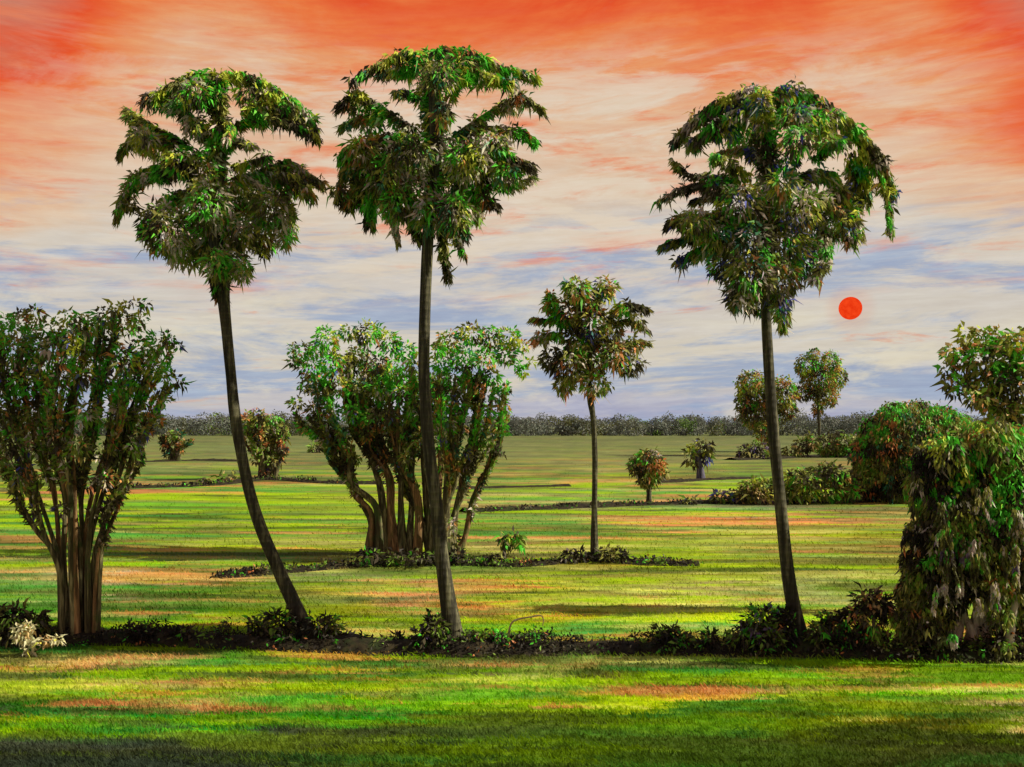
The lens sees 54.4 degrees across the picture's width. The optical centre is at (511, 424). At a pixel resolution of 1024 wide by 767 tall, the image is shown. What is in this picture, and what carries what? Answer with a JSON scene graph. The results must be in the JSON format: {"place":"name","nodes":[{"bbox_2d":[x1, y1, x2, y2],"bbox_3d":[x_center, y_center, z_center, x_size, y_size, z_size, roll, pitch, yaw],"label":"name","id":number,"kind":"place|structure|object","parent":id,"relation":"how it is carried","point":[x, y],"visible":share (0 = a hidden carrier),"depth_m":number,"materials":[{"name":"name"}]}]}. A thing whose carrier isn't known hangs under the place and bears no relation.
{"place":"outdoors","nodes":[
{"label":"outdoors","id":0,"kind":"place"},
{"bbox_2d":[144,458,236,461],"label":"paddy bank","id":1,"kind":"structure","parent":0,"point":[168,460],"depth_m":165.43,"materials":[{"name":"green plant"}]},
{"bbox_2d":[101,477,394,488],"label":"paddy bank","id":2,"kind":"structure","parent":0,"point":[236,481],"depth_m":100.84,"materials":[{"name":"green plant"}]},
{"bbox_2d":[215,557,698,578],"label":"paddy bank","id":3,"kind":"structure","parent":0,"point":[318,568],"depth_m":42.14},
{"bbox_2d":[0,426,1023,766],"bbox_3d":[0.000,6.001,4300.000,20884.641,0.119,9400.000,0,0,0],"label":"ground","id":4,"kind":"structure","parent":0,"point":[552,458],"depth_m":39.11,"materials":[{"name":"green plant"}]},
{"bbox_2d":[0,597,60,648],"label":"bush","id":5,"kind":"object","parent":4,"relation":"on","point":[6,620],"visible":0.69,"depth_m":27.02,"materials":[{"name":"green plant"}]},
{"bbox_2d":[8,620,66,656],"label":"pale plant","id":6,"kind":"object","parent":4,"relation":"on","point":[23,635],"visible":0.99,"depth_m":25.66,"materials":[{"name":"beige plant"}]},
{"bbox_2d":[0,296,194,635],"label":"many stemmed tree","id":7,"kind":"object","parent":4,"relation":"on","point":[79,588],"visible":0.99,"depth_m":27.34,"materials":[{"name":"green plant"}]},
{"bbox_2d":[122,623,214,646],"bbox_3d":[-9.318,5.881,27.028,2.516,1.042,1.350,0,0,21],"label":"bush","id":8,"kind":"object","parent":4,"relation":"on","point":[178,627],"visible":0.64,"depth_m":27.03,"materials":[{"name":"green plant"}]},
{"bbox_2d":[157,428,194,460],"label":"bush","id":9,"kind":"object","parent":4,"relation":"on","point":[177,451],"visible":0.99,"depth_m":164.94,"materials":[{"name":"green plant"}]},
{"bbox_2d":[195,477,210,481],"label":"bush","id":10,"kind":"object","parent":4,"relation":"on","point":[203,479],"visible":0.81,"depth_m":104.20,"materials":[{"name":"green plant"}]},
{"bbox_2d":[110,67,332,632],"bbox_3d":[-8.069,-1.982,27.677,6.172,16.456,4.092,0,0,0],"label":"palm tree","id":11,"kind":"object","parent":4,"relation":"on","point":[215,223],"visible":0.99,"depth_m":27.36,"materials":[{"name":"green plant"}]},
{"bbox_2d":[209,469,240,480],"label":"bush","id":12,"kind":"object","parent":4,"relation":"on","point":[213,477],"visible":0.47,"depth_m":105.25,"materials":[{"name":"green plant"}]},
{"bbox_2d":[241,408,291,476],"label":"bush","id":13,"kind":"object","parent":4,"relation":"on","point":[265,430],"visible":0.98,"depth_m":108.81,"materials":[{"name":"green plant"}]},
{"bbox_2d":[241,603,307,643],"bbox_3d":[-6.461,5.590,27.106,2.037,1.451,1.110,0,0,16],"label":"bush","id":14,"kind":"object","parent":4,"relation":"on","point":[266,625],"visible":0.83,"depth_m":26.98,"materials":[{"name":"green plant"}]},
{"bbox_2d":[306,441,323,452],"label":"bush","id":15,"kind":"object","parent":4,"relation":"on","point":[312,450],"visible":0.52,"depth_m":214.22,"materials":[{"name":"green plant"}]},
{"bbox_2d":[302,609,355,638],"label":"bush","id":16,"kind":"object","parent":4,"relation":"on","point":[327,626],"visible":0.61,"depth_m":26.80,"materials":[{"name":"green plant"}]},
{"bbox_2d":[358,629,404,648],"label":"bush","id":17,"kind":"object","parent":4,"relation":"on","point":[397,633],"visible":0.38,"depth_m":26.48,"materials":[{"name":"green plant"}]},
{"bbox_2d":[280,317,537,555],"bbox_3d":[-4.739,0.613,45.875,11.996,11.306,6.141,0,0,0],"label":"many stemmed tree","id":18,"kind":"object","parent":4,"relation":"on","point":[364,413],"visible":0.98,"depth_m":45.79,"materials":[{"name":"green plant"}]},
{"bbox_2d":[353,545,473,568],"bbox_3d":[-4.139,5.841,42.286,5.185,1.599,2.353,0,0,0],"label":"bush","id":19,"kind":"object","parent":4,"relation":"on","point":[402,559],"visible":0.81,"depth_m":42.20,"materials":[{"name":"green plant"}]},
{"bbox_2d":[399,608,455,650],"bbox_3d":[-2.169,5.550,26.311,1.652,1.385,1.326,0,0,40],"label":"bush","id":20,"kind":"object","parent":4,"relation":"on","point":[436,633],"visible":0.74,"depth_m":26.15,"materials":[{"name":"green plant"}]},
{"bbox_2d":[324,44,550,639],"bbox_3d":[-1.964,-2.099,26.595,6.053,16.588,3.588,0,0,0],"label":"palm tree","id":21,"kind":"object","parent":4,"relation":"on","point":[384,172],"visible":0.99,"depth_m":26.37,"materials":[{"name":"green plant"}]},
{"bbox_2d":[457,626,522,647],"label":"bush","id":22,"kind":"object","parent":4,"relation":"on","point":[495,633],"visible":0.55,"depth_m":26.24,"materials":[{"name":"green plant"}]},
{"bbox_2d":[483,551,517,564],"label":"bush","id":23,"kind":"object","parent":4,"relation":"on","point":[490,557],"visible":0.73,"depth_m":42.38,"materials":[{"name":"green plant"}]},
{"bbox_2d":[491,525,528,556],"bbox_3d":[-0.028,5.342,45.283,1.624,1.624,1.367,0,0,24],"label":"sapling","id":24,"kind":"object","parent":4,"relation":"on","point":[516,541],"visible":0.91,"depth_m":45.21,"materials":[{"name":"green plant"}]},
{"bbox_2d":[0,408,1023,435],"bbox_3d":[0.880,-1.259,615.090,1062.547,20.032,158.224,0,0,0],"label":"wood","id":25,"kind":"object","parent":4,"relation":"on","point":[571,425],"visible":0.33,"depth_m":559.63,"materials":[{"name":"green plant"}]},
{"bbox_2d":[5,475,1023,663],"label":"undergrowth","id":26,"kind":"object","parent":4,"relation":"on","point":[534,634],"visible":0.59,"depth_m":26.60,"materials":[{"name":"green plant"}]},
{"bbox_2d":[508,615,543,637],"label":"dry stalk","id":27,"kind":"object","parent":4,"relation":"on","point":[511,623],"visible":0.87,"depth_m":27.20,"materials":[{"name":"plant"}]},
{"bbox_2d":[549,543,592,563],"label":"bush","id":28,"kind":"object","parent":4,"relation":"on","point":[576,557],"visible":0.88,"depth_m":43.13,"materials":[{"name":"green plant"}]},
{"bbox_2d":[526,271,656,558],"bbox_3d":[3.411,-0.321,43.797,5.494,12.942,3.380,0,0,23],"label":"palm tree","id":29,"kind":"object","parent":4,"relation":"on","point":[588,343],"visible":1,"depth_m":43.69,"materials":[{"name":"green plant"}]},
{"bbox_2d":[594,543,634,563],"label":"bush","id":30,"kind":"object","parent":4,"relation":"on","point":[620,556],"visible":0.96,"depth_m":43.23,"materials":[{"name":"green plant"}]},
{"bbox_2d":[625,445,669,501],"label":"round tree","id":31,"kind":"object","parent":4,"relation":"on","point":[643,464],"visible":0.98,"depth_m":75.53,"materials":[{"name":"green plant"}]},
{"bbox_2d":[648,619,699,655],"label":"bush","id":32,"kind":"object","parent":4,"relation":"on","point":[667,641],"visible":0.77,"depth_m":26.21,"materials":[{"name":"green plant"}]},
{"bbox_2d":[678,494,698,504],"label":"bush","id":33,"kind":"object","parent":4,"relation":"on","point":[690,502],"visible":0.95,"depth_m":74.95,"materials":[{"name":"green plant"}]},
{"bbox_2d":[680,437,716,477],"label":"round tree","id":34,"kind":"object","parent":4,"relation":"on","point":[697,456],"visible":0.95,"depth_m":109.05,"materials":[{"name":"green plant"}]},
{"bbox_2d":[686,624,731,655],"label":"bush","id":35,"kind":"object","parent":4,"relation":"on","point":[714,639],"visible":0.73,"depth_m":26.00,"materials":[{"name":"green plant"}]},
{"bbox_2d":[707,488,741,503],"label":"bush","id":36,"kind":"object","parent":4,"relation":"on","point":[732,497],"visible":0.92,"depth_m":75.71,"materials":[{"name":"green plant"}]},
{"bbox_2d":[735,438,769,458],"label":"bush","id":37,"kind":"object","parent":4,"relation":"on","point":[756,450],"visible":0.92,"depth_m":173.62,"materials":[{"name":"green plant"}]},
{"bbox_2d":[734,472,773,504],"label":"bush","id":38,"kind":"object","parent":4,"relation":"on","point":[758,494],"visible":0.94,"depth_m":75.22,"materials":[{"name":"green plant"}]},
{"bbox_2d":[725,601,804,657],"bbox_3d":[6.542,5.367,25.893,2.174,1.601,1.402,0,0,-15],"label":"bush","id":39,"kind":"object","parent":4,"relation":"on","point":[775,623],"visible":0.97,"depth_m":25.75,"materials":[{"name":"green plant"}]},
{"bbox_2d":[732,369,800,449],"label":"round tree","id":40,"kind":"object","parent":4,"relation":"on","point":[753,388],"visible":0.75,"depth_m":191.40,"materials":[{"name":"green plant"}]},
{"bbox_2d":[649,76,902,635],"bbox_3d":[7.133,-1.543,26.699,6.553,15.514,4.220,0,0,-16],"label":"palm tree","id":41,"kind":"object","parent":4,"relation":"on","point":[765,218],"visible":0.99,"depth_m":26.24,"materials":[{"name":"green plant"}]},
{"bbox_2d":[781,430,823,457],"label":"bush","id":42,"kind":"object","parent":4,"relation":"on","point":[809,443],"visible":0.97,"depth_m":183.82,"materials":[{"name":"green plant"}]},
{"bbox_2d":[783,464,824,504],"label":"bush","id":43,"kind":"object","parent":4,"relation":"on","point":[796,487],"visible":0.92,"depth_m":75.03,"materials":[{"name":"green plant"}]},
{"bbox_2d":[793,347,849,441],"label":"round tree","id":44,"kind":"object","parent":4,"relation":"on","point":[816,369],"visible":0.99,"depth_m":220.85,"materials":[{"name":"green plant"}]},
{"bbox_2d":[802,607,867,655],"bbox_3d":[8.419,5.543,26.012,1.780,1.629,1.307,0,0,0],"label":"bush","id":45,"kind":"object","parent":4,"relation":"on","point":[825,629],"visible":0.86,"depth_m":25.82,"materials":[{"name":"green plant"}]},
{"bbox_2d":[806,459,865,503],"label":"bush","id":46,"kind":"object","parent":4,"relation":"on","point":[844,493],"visible":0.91,"depth_m":75.51,"materials":[{"name":"green plant"}]},
{"bbox_2d":[817,429,855,457],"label":"bush","id":47,"kind":"object","parent":4,"relation":"on","point":[833,447],"visible":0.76,"depth_m":183.66,"materials":[{"name":"green plant"}]},
{"bbox_2d":[839,580,899,646],"bbox_3d":[9.419,5.184,25.898,1.341,2.225,1.604,0,0,44],"label":"bush","id":48,"kind":"object","parent":4,"relation":"on","point":[873,608],"visible":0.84,"depth_m":25.66,"materials":[{"name":"green plant"}]},
{"bbox_2d":[846,398,977,503],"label":"vine covered tree","id":49,"kind":"object","parent":4,"relation":"on","point":[884,442],"visible":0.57,"depth_m":76.35,"materials":[{"name":"green plant"}]},
{"bbox_2d":[896,631,976,661],"bbox_3d":[10.877,5.793,25.503,2.033,1.051,1.092,0,0,14],"label":"bush","id":50,"kind":"object","parent":4,"relation":"on","point":[949,649],"visible":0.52,"depth_m":25.24,"materials":[{"name":"green plant"}]},
{"bbox_2d":[885,415,1023,663],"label":"vine covered tree","id":51,"kind":"object","parent":4,"relation":"on","point":[968,510],"visible":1,"depth_m":25.17,"materials":[{"name":"green plant"}]},
{"bbox_2d":[930,320,1023,432],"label":"leaning tree","id":52,"kind":"object","parent":4,"relation":"on","point":[998,378],"visible":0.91,"depth_m":31.15,"materials":[{"name":"green plant"}]},
{"bbox_2d":[960,634,1023,659],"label":"bush","id":53,"kind":"object","parent":4,"relation":"on","point":[979,645],"visible":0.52,"depth_m":25.32,"materials":[{"name":"green plant"}]},
{"bbox_2d":[0,0,1023,425],"label":"sky","id":54,"kind":"structure","parent":0,"point":[939,84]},
{"bbox_2d":[838,297,861,319],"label":"setting sun","id":55,"kind":"object","parent":54,"relation":"in","point":[849,308],"visible":1,"depth_m":4464.51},
{"bbox_2d":[2,627,1023,662],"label":"paddy bank","id":56,"kind":"structure","parent":0,"point":[355,643],"depth_m":26.01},
{"bbox_2d":[456,484,571,488],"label":"paddy bank","id":57,"kind":"structure","parent":0,"point":[521,486],"depth_m":96.38,"materials":[{"name":"green plant"}]},
{"bbox_2d":[460,498,883,511],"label":"paddy bank","id":58,"kind":"structure","parent":0,"point":[569,506],"depth_m":73.02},
{"bbox_2d":[635,477,750,482],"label":"paddy bank","id":59,"kind":"structure","parent":0,"point":[679,480],"depth_m":107.49,"materials":[{"name":"green plant"}]},
{"bbox_2d":[724,454,849,459],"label":"paddy bank","id":60,"kind":"structure","parent":0,"point":[783,457],"depth_m":179.84,"materials":[{"name":"green plant"}]}
]}

